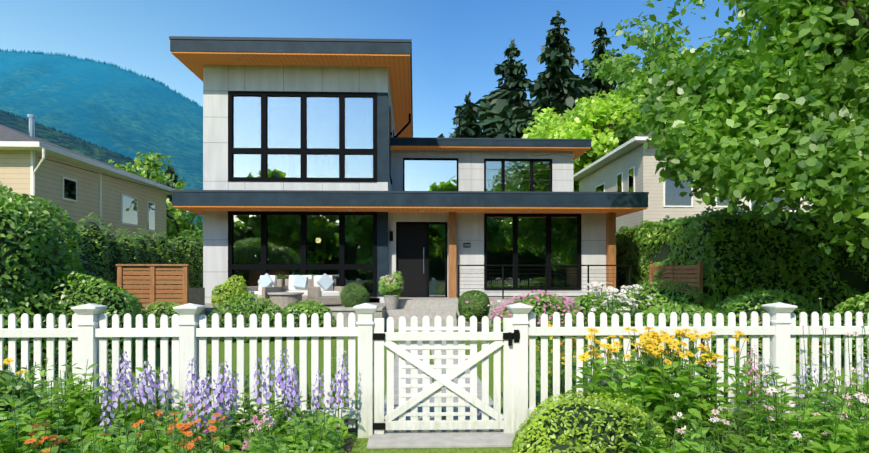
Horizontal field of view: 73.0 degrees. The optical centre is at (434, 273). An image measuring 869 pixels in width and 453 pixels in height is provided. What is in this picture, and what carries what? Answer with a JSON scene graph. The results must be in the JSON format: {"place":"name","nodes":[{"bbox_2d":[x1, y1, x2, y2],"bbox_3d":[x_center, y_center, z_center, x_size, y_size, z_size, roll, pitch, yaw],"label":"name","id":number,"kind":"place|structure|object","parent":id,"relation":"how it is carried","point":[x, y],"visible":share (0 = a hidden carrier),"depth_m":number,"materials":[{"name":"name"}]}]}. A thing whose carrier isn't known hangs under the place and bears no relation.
{"place":"outdoors","nodes":[
{"label":"outdoors","id":0,"kind":"place"},
{"bbox_2d":[0,357,52,425],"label":"yellow flowers","id":1,"kind":"object","parent":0,"point":[7,362],"depth_m":4.65,"materials":[{"name":"yellow plant"}]},
{"bbox_2d":[0,111,141,174],"bbox_3d":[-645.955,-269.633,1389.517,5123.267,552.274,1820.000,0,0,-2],"label":"mountain spur","id":2,"kind":"structure","parent":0,"point":[62,140],"depth_m":1809.07,"materials":[{"name":"green plant"}]},
{"bbox_2d":[2,110,132,160],"bbox_3d":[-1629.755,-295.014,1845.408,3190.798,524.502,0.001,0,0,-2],"label":"ridge trees","id":3,"kind":"object","parent":2,"relation":"attached to","point":[60,131],"visible":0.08,"depth_m":1860.36,"materials":[{"name":"green plant"}]},
{"bbox_2d":[0,114,176,240],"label":"neighbour house","id":4,"kind":"structure","parent":0,"point":[78,194],"depth_m":21.37,"materials":[{"name":"beige wood"}]},
{"bbox_2d":[0,51,202,235],"bbox_3d":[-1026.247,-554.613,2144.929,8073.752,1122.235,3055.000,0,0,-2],"label":"mountain","id":5,"kind":"structure","parent":0,"point":[125,113],"depth_m":2464.79,"materials":[{"name":"plant"}]},
{"bbox_2d":[0,48,202,107],"bbox_3d":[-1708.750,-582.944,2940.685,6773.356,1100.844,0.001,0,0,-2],"label":"mountain ridge trees","id":6,"kind":"object","parent":5,"relation":"on","point":[115,65],"visible":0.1,"depth_m":2942.84,"materials":[{"name":"plant"}]},
{"bbox_2d":[160,164,186,235],"bbox_3d":[-17.520,-2.585,39.316,4.826,9.491,4.639,0,0,-2],"label":"tree","id":7,"kind":"object","parent":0,"point":[170,170],"depth_m":39.24,"materials":[{"name":"green plant"}]},
{"bbox_2d":[0,0,776,137],"label":"sky","id":8,"kind":"structure","parent":0,"point":[458,45],"materials":[{"name":"blue"}]},
{"bbox_2d":[378,271,403,296],"bbox_3d":[-1.200,0.330,16.350,0.714,0.808,0.829,0,0,-2],"label":"potted plant","id":9,"kind":"object","parent":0,"point":[389,289],"depth_m":16.13,"materials":[{"name":"green plant"}]},
{"bbox_2d":[213,161,576,302],"bbox_3d":[-0.910,-2.600,22.023,11.948,7.310,8.100,0,0,-2],"label":"house interior","id":10,"kind":"object","parent":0,"point":[439,248],"depth_m":23.39,"materials":[{"name":"black"}]},
{"bbox_2d":[19,326,866,452],"bbox_3d":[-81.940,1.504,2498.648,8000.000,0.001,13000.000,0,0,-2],"label":"ground","id":11,"kind":"structure","parent":0,"point":[359,445],"depth_m":9.27,"materials":[{"name":"green plant"}]},
{"bbox_2d":[0,181,83,376],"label":"shrub","id":12,"kind":"object","parent":11,"relation":"on","point":[10,201],"depth_m":8.31,"materials":[{"name":"green plant"}]},
{"bbox_2d":[30,270,147,376],"bbox_3d":[-5.518,0.738,9.114,1.972,1.568,1.810,0,0,-2],"label":"shrub","id":13,"kind":"object","parent":11,"relation":"on","point":[130,299],"depth_m":8.65,"materials":[{"name":"green plant"}]},
{"bbox_2d":[36,212,202,312],"bbox_3d":[-8.712,0.007,18.317,1.540,3.060,17.300,0,0,-2],"label":"cedar hedge","id":14,"kind":"object","parent":11,"relation":"on","point":[125,259],"depth_m":16.06,"materials":[{"name":"green plant"}]},
{"bbox_2d":[108,150,202,243],"bbox_3d":[-13.408,-2.403,32.985,9.668,8.216,9.231,0,0,-2],"label":"tree","id":15,"kind":"object","parent":11,"relation":"on","point":[183,222],"depth_m":32.24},
{"bbox_2d":[23,388,339,452],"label":"plant foliage","id":16,"kind":"object","parent":11,"relation":"on","point":[330,436],"depth_m":4.26,"materials":[{"name":"green plant"}]},
{"bbox_2d":[186,408,276,452],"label":"pink bed accents","id":17,"kind":"object","parent":16,"relation":"on","point":[266,419],"depth_m":4.29,"materials":[{"name":"plant"}]},
{"bbox_2d":[187,408,264,450],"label":"pink flowers","id":18,"kind":"object","parent":17,"relation":"on","point":[252,420],"visible":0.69,"depth_m":4.24,"materials":[{"name":"pink plant"}]},
{"bbox_2d":[190,409,273,446],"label":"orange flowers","id":19,"kind":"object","parent":18,"relation":"on","point":[242,419],"visible":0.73,"depth_m":4.30,"materials":[{"name":"brown plant"}]},
{"bbox_2d":[189,288,204,314],"bbox_3d":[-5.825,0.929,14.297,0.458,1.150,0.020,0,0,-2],"label":"planter","id":20,"kind":"object","parent":11,"relation":"on","point":[196,295],"visible":0.29,"depth_m":14.29,"materials":[{"name":"grey concrete"}]},
{"bbox_2d":[93,347,350,446],"bbox_3d":[-1.740,1.069,4.777,2.043,0.872,1.028,0,0,-2],"label":"delphinium","id":21,"kind":"object","parent":11,"relation":"on","point":[148,391],"depth_m":4.74,"materials":[{"name":"purple plant"}]},
{"bbox_2d":[99,349,349,427],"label":"purple flowers","id":22,"kind":"object","parent":21,"relation":"on","point":[220,395],"visible":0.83,"depth_m":4.72,"materials":[{"name":"purple plant"}]},
{"bbox_2d":[133,293,336,346],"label":"border shrubs","id":23,"kind":"object","parent":11,"relation":"on","point":[290,307],"depth_m":12.82,"materials":[{"name":"green plant"}]},
{"bbox_2d":[38,157,597,285],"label":"wall lights","id":24,"kind":"object","parent":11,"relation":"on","point":[466,245],"visible":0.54,"depth_m":18.36,"materials":[{"name":"black"}]},
{"bbox_2d":[340,282,369,306],"bbox_3d":[-2.064,0.624,15.221,0.764,0.763,0.765,0,0,-2],"label":"topiary ball","id":25,"kind":"object","parent":11,"relation":"on","point":[360,291],"depth_m":14.97,"materials":[{"name":"green plant"}]},
{"bbox_2d":[169,36,648,302],"bbox_3d":[-0.898,-2.635,23.737,13.826,8.279,13.755,0,0,-2],"label":"house shell","id":26,"kind":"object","parent":11,"relation":"on","point":[382,68],"visible":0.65,"depth_m":17.80},
{"bbox_2d":[210,275,248,307],"bbox_3d":[-5.356,0.562,15.457,0.998,1.066,1.028,0,0,-2],"label":"potted shrub","id":27,"kind":"object","parent":26,"relation":"on","point":[237,289],"depth_m":15.17,"materials":[{"name":"green plant"}]},
{"bbox_2d":[247,273,282,304],"bbox_3d":[-4.693,0.455,16.046,0.800,0.900,0.800,0,0,23],"label":"patio chair","id":28,"kind":"object","parent":26,"relation":"on","point":[267,283],"visible":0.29,"depth_m":16.05,"materials":[{"name":"white fabric"}]},
{"bbox_2d":[268,292,303,307],"bbox_3d":[-3.937,0.710,15.570,0.940,0.390,0.940,0,0,-2],"label":"coffee table","id":29,"kind":"object","parent":26,"relation":"on","point":[282,299],"visible":0.81,"depth_m":15.20,"materials":[{"name":"grey wicker"}]},
{"bbox_2d":[283,275,312,303],"bbox_3d":[-3.864,0.476,16.773,0.950,0.858,0.800,0,0,-2],"label":"patio sofa","id":30,"kind":"object","parent":26,"relation":"on","point":[296,283],"visible":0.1,"depth_m":16.85,"materials":[{"name":"white fabric"}]},
{"bbox_2d":[308,273,343,305],"bbox_3d":[-2.991,0.455,16.202,0.800,0.900,0.800,0,0,-30],"label":"patio chair","id":31,"kind":"object","parent":26,"relation":"on","point":[324,289],"visible":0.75,"depth_m":16.04,"materials":[{"name":"grey wicker"}]},
{"bbox_2d":[238,59,531,211],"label":"recessed lights","id":32,"kind":"object","parent":26,"relation":"in","point":[350,209],"visible":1,"depth_m":17.41},
{"bbox_2d":[395,113,410,136],"bbox_3d":[-1.257,-4.319,23.162,0.650,3.933,0.090,0,0,-2],"label":"downspout","id":33,"kind":"object","parent":26,"relation":"attached to","point":[402,129],"visible":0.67,"depth_m":23.13,"materials":[{"name":"black metal"}]},
{"bbox_2d":[228,91,580,296],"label":"window frames","id":34,"kind":"structure","parent":26,"relation":"in","point":[303,266],"depth_m":17.88,"materials":[{"name":"black metal"}]},
{"bbox_2d":[233,96,577,296],"bbox_3d":[-0.902,-2.360,20.663,10.757,6.189,5.260,0,0,-2],"label":"window glass","id":35,"kind":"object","parent":34,"relation":"in","point":[284,122],"depth_m":17.97,"materials":[{"name":"clear glass"}]},
{"bbox_2d":[398,224,426,296],"bbox_3d":[-0.694,-0.392,18.363,0.893,2.273,0.130,0,0,-2],"label":"front door","id":36,"kind":"structure","parent":26,"relation":"in","point":[412,253],"depth_m":18.37,"materials":[{"name":"black wood"}]},
{"bbox_2d":[116,262,702,311],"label":"cedar screens","id":37,"kind":"object","parent":11,"relation":"on","point":[152,280],"visible":0.33,"depth_m":12.79,"materials":[{"name":"brown wood"}]},
{"bbox_2d":[205,212,630,328],"bbox_3d":[-0.481,-0.184,16.539,12.885,3.377,3.390,0,0,-2],"label":"house porch and patio","id":38,"kind":"object","parent":11,"relation":"on","point":[420,308],"visible":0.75,"depth_m":17.02,"materials":[{"name":"grey concrete"}]},
{"bbox_2d":[384,295,398,309],"bbox_3d":[-1.192,0.750,16.311,0.466,0.510,0.466,0,0,-2],"label":"planter pot","id":39,"kind":"object","parent":38,"relation":"on","point":[391,302],"depth_m":16.15,"materials":[{"name":"white ceramic"}]},
{"bbox_2d":[0,302,868,437],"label":"picket fence","id":40,"kind":"object","parent":11,"relation":"on","point":[90,332],"visible":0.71,"depth_m":5.40,"materials":[{"name":"white paint"}]},
{"bbox_2d":[373,316,519,433],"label":"garden gate","id":41,"kind":"structure","parent":40,"relation":"attached to","point":[437,336],"depth_m":5.42,"materials":[{"name":"white paint"}]},
{"bbox_2d":[367,330,514,448],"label":"garden path pavers","id":42,"kind":"object","parent":11,"relation":"on","point":[479,438],"visible":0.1,"depth_m":5.37,"materials":[{"name":"concrete"}]},
{"bbox_2d":[449,91,484,137],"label":"fir tree","id":43,"kind":"object","parent":11,"relation":"on","point":[468,113],"depth_m":45.69,"materials":[{"name":"green plant"}]},
{"bbox_2d":[465,300,507,331],"bbox_3d":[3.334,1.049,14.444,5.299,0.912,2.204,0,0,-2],"label":"flowering plant","id":44,"kind":"object","parent":11,"relation":"on","point":[491,324],"depth_m":14.13,"materials":[{"name":"plant"}]},
{"bbox_2d":[475,39,540,137],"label":"fir tree","id":45,"kind":"object","parent":11,"relation":"on","point":[510,107],"depth_m":49.35,"materials":[{"name":"green plant"}]},
{"bbox_2d":[491,290,584,350],"bbox_3d":[1.972,0.922,11.558,1.847,1.200,1.212,0,0,22],"label":"phlox bush","id":46,"kind":"object","parent":11,"relation":"on","point":[529,302],"depth_m":11.34,"materials":[{"name":"pink plant"}]},
{"bbox_2d":[527,10,594,117],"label":"fir tree","id":47,"kind":"object","parent":11,"relation":"on","point":[563,89],"depth_m":53.52,"materials":[{"name":"green plant"}]},
{"bbox_2d":[521,79,644,191],"bbox_3d":[11.192,-6.039,43.384,14.926,15.488,15.925,0,0,-2],"label":"lime tree","id":48,"kind":"object","parent":11,"relation":"on","point":[567,125],"depth_m":37.24,"materials":[{"name":"green plant"}]},
{"bbox_2d":[580,21,623,99],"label":"fir tree","id":49,"kind":"object","parent":11,"relation":"on","point":[600,32],"depth_m":58.12,"materials":[{"name":"green plant"}]},
{"bbox_2d":[580,282,651,350],"bbox_3d":[3.589,0.844,11.692,1.283,1.323,1.500,0,0,-2],"label":"daisy bush","id":50,"kind":"object","parent":11,"relation":"on","point":[615,290],"depth_m":11.43,"materials":[{"name":"white plant"}]},
{"bbox_2d":[593,282,650,313],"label":"flowers","id":51,"kind":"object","parent":50,"relation":"attached to","point":[617,299],"visible":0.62,"depth_m":11.38,"materials":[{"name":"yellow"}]},
{"bbox_2d":[578,19,682,151],"bbox_3d":[15.351,-7.399,40.742,12.225,18.206,11.385,0,0,-2],"label":"lime tree","id":52,"kind":"object","parent":11,"relation":"on","point":[620,71],"visible":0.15,"depth_m":39.23,"materials":[{"name":"green plant"}]},
{"bbox_2d":[508,280,868,369],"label":"border shrubs","id":53,"kind":"object","parent":11,"relation":"on","point":[741,299],"depth_m":10.91,"materials":[{"name":"green plant"}]},
{"bbox_2d":[528,321,852,403],"bbox_3d":[2.683,1.021,6.515,3.510,0.968,1.660,0,0,-2],"label":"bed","id":54,"kind":"object","parent":11,"relation":"on","point":[563,376],"depth_m":6.20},
{"bbox_2d":[528,319,798,369],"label":"bed flowers","id":55,"kind":"object","parent":54,"relation":"on","point":[657,345],"visible":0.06,"depth_m":6.18,"materials":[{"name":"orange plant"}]},
{"bbox_2d":[604,0,868,264],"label":"maple tree","id":56,"kind":"object","parent":11,"relation":"on","point":[818,18],"depth_m":9.19,"materials":[{"name":"green plant"}]},
{"bbox_2d":[636,26,868,207],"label":"maple tree boughs","id":57,"kind":"object","parent":56,"relation":"attached to","point":[695,127],"depth_m":9.51,"materials":[{"name":"green plant"}]},
{"bbox_2d":[616,205,868,340],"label":"laurel hedge","id":58,"kind":"object","parent":11,"relation":"on","point":[674,225],"depth_m":12.98,"materials":[{"name":"green plant"}]},
{"bbox_2d":[52,329,864,452],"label":"flower bed soil","id":59,"kind":"structure","parent":0,"point":[347,445],"depth_m":5.59,"materials":[{"name":"brown soil"}]},
{"bbox_2d":[0,368,39,428],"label":"bed shrub","id":60,"kind":"object","parent":59,"relation":"on","point":[10,383],"depth_m":4.45,"materials":[{"name":"green plant"}]},
{"bbox_2d":[0,356,162,452],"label":"flowering plant","id":61,"kind":"object","parent":59,"relation":"on","point":[72,421],"depth_m":4.57,"materials":[{"name":"green plant"}]},
{"bbox_2d":[4,403,229,452],"bbox_3d":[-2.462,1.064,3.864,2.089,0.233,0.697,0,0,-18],"label":"orange flowers","id":62,"kind":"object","parent":59,"relation":"on","point":[137,434],"visible":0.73,"depth_m":3.95,"materials":[{"name":"brown plant"}]},
{"bbox_2d":[17,349,347,424],"bbox_3d":[-2.649,1.145,6.052,3.576,0.720,1.062,0,0,-2],"label":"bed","id":63,"kind":"object","parent":59,"relation":"on","point":[248,389],"depth_m":5.95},
{"bbox_2d":[55,408,349,452],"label":"flowering plants","id":64,"kind":"object","parent":59,"relation":"on","point":[340,443],"visible":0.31,"depth_m":4.49,"materials":[{"name":"green plant"}]},
{"bbox_2d":[121,387,796,420],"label":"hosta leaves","id":65,"kind":"object","parent":59,"relation":"on","point":[538,390],"depth_m":6.40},
{"bbox_2d":[465,321,481,331],"bbox_3d":[0.985,1.264,14.631,0.509,0.480,0.509,0,0,-2],"label":"topiary pot","id":66,"kind":"object","parent":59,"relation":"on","point":[479,327],"visible":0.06,"depth_m":14.47,"materials":[{"name":"concrete"}]},
{"bbox_2d":[458,290,489,321],"bbox_3d":[0.984,0.830,14.627,0.814,0.819,0.887,0,0,-2],"label":"topiary ball","id":67,"kind":"object","parent":66,"relation":"in","point":[477,295],"depth_m":14.36,"materials":[{"name":"green plant"}]},
{"bbox_2d":[512,390,666,452],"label":"boxwood bush","id":68,"kind":"object","parent":59,"relation":"on","point":[518,442],"depth_m":4.23,"materials":[{"name":"green plant"}]},
{"bbox_2d":[564,326,761,452],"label":"yellow flowering plant","id":69,"kind":"object","parent":59,"relation":"on","point":[655,388],"depth_m":4.78,"materials":[{"name":"plant"}]},
{"bbox_2d":[582,327,745,362],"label":"yellow flowers","id":70,"kind":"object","parent":69,"relation":"on","point":[659,341],"visible":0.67,"depth_m":4.90,"materials":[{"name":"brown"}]},
{"bbox_2d":[632,339,763,438],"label":"pink flower spikes","id":71,"kind":"object","parent":69,"relation":"on","point":[752,370],"depth_m":4.74,"materials":[{"name":"plant"}]},
{"bbox_2d":[609,389,799,452],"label":"flowering plants","id":72,"kind":"object","parent":59,"relation":"on","point":[695,445],"depth_m":4.08,"materials":[{"name":"green plant"}]},
{"bbox_2d":[665,350,868,452],"bbox_3d":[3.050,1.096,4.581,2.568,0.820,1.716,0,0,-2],"label":"flowering plants","id":73,"kind":"object","parent":59,"relation":"on","point":[770,431],"depth_m":4.21,"materials":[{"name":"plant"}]},
{"bbox_2d":[732,357,868,452],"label":"bed","id":74,"kind":"object","parent":59,"relation":"on","point":[844,429],"depth_m":4.21,"materials":[{"name":"green plant"}]},
{"bbox_2d":[755,354,868,450],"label":"flower spikes","id":75,"kind":"object","parent":74,"relation":"on","point":[815,370],"depth_m":4.97,"materials":[{"name":"plant"}]},
{"bbox_2d":[800,298,868,416],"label":"flower spikes","id":76,"kind":"object","parent":59,"relation":"on","point":[848,351],"depth_m":4.95,"materials":[{"name":"plant"}]},
{"bbox_2d":[573,128,865,232],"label":"neighbour house","id":77,"kind":"structure","parent":0,"point":[629,166],"depth_m":27.01,"materials":[{"name":"grey"}]}
]}

